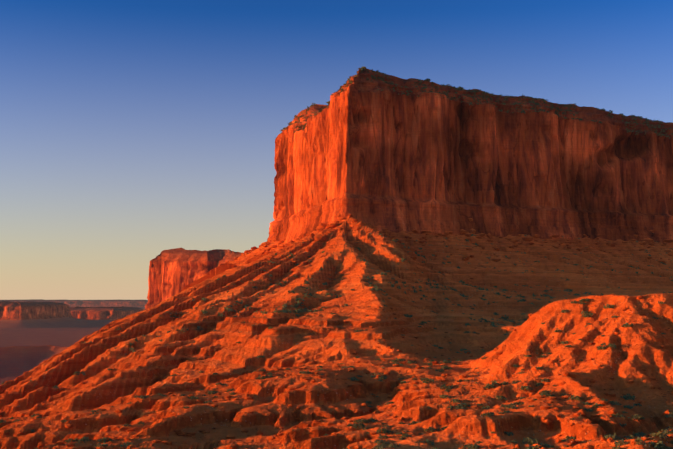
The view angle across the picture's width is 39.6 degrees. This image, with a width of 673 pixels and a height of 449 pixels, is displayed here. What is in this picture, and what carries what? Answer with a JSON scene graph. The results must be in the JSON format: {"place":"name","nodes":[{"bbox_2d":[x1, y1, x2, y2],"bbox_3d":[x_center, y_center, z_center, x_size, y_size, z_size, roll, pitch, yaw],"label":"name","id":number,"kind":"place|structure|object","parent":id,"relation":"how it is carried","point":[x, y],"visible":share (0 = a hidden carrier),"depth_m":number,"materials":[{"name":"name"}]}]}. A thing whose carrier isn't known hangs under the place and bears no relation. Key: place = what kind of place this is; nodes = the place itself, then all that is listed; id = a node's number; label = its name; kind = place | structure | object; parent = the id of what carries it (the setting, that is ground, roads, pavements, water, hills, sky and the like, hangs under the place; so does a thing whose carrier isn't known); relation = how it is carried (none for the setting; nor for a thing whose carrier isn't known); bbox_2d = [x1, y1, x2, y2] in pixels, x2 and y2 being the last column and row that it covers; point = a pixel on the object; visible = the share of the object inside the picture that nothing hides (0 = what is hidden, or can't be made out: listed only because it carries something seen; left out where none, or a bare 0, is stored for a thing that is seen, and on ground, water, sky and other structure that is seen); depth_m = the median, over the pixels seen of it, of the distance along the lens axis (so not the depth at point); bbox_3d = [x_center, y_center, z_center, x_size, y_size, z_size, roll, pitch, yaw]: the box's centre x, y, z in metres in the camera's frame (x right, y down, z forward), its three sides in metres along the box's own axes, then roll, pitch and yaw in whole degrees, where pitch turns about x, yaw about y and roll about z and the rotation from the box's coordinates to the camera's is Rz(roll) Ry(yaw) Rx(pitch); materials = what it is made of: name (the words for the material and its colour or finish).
{"place":"outdoors","nodes":[
{"label":"outdoors","id":0,"kind":"place"},
{"bbox_2d":[0,301,73,319],"bbox_3d":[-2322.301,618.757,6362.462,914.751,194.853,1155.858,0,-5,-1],"label":"mesa cliff","id":1,"kind":"structure","parent":0,"point":[9,310],"depth_m":5962.34,"materials":[{"name":"stone"}]},
{"bbox_2d":[0,299,147,306],"bbox_3d":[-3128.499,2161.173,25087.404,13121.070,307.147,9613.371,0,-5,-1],"label":"distant plateau","id":2,"kind":"structure","parent":0,"point":[107,303],"depth_m":20404.50,"materials":[{"name":"stone"}]},
{"bbox_2d":[70,306,144,319],"bbox_3d":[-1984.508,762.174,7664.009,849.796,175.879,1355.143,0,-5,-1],"label":"mesa cliff","id":3,"kind":"structure","parent":0,"point":[100,313],"depth_m":7095.70,"materials":[{"name":"stone"}]},
{"bbox_2d":[145,248,240,308],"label":"distant butte","id":4,"kind":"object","parent":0,"point":[173,272],"depth_m":2587.32,"materials":[{"name":"stone"}]},
{"bbox_2d":[0,216,672,448],"bbox_3d":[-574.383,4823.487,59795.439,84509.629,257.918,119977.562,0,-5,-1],"label":"rocky ground","id":5,"kind":"structure","parent":0,"point":[56,348],"depth_m":321.29,"materials":[{"name":"orange stone"}]},
{"bbox_2d":[0,289,672,448],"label":"shrubs","id":6,"kind":"object","parent":5,"relation":"on","point":[619,443],"visible":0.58,"depth_m":174.39,"materials":[{"name":"green plant"}]},
{"bbox_2d":[2,213,672,448],"bbox_3d":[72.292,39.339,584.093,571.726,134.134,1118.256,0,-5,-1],"label":"boulders","id":7,"kind":"object","parent":5,"relation":"on","point":[387,232],"visible":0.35,"depth_m":225.07,"materials":[{"name":"orange stone"}]},
{"bbox_2d":[2,230,672,388],"bbox_3d":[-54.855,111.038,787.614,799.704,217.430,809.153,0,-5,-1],"label":"shrubs","id":8,"kind":"object","parent":5,"relation":"on","point":[376,288],"visible":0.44,"depth_m":548.01,"materials":[{"name":"green plant"}]},
{"bbox_2d":[47,305,628,447],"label":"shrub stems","id":9,"kind":"object","parent":5,"relation":"on","point":[439,370],"visible":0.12,"depth_m":173.81,"materials":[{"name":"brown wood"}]},
{"bbox_2d":[0,0,672,299],"label":"sky","id":10,"kind":"structure","parent":0,"point":[132,131],"materials":[{"name":"blue"}]},
{"bbox_2d":[267,68,672,242],"bbox_3d":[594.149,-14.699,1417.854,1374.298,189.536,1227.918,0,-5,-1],"label":"mesa cliff","id":11,"kind":"structure","parent":0,"point":[362,148],"depth_m":883.09,"materials":[{"name":"stone"}]},
{"bbox_2d":[280,66,672,138],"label":"scrub vegetation","id":12,"kind":"object","parent":11,"relation":"on","point":[487,97],"visible":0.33,"depth_m":911.51,"materials":[{"name":"green plant"}]}
]}

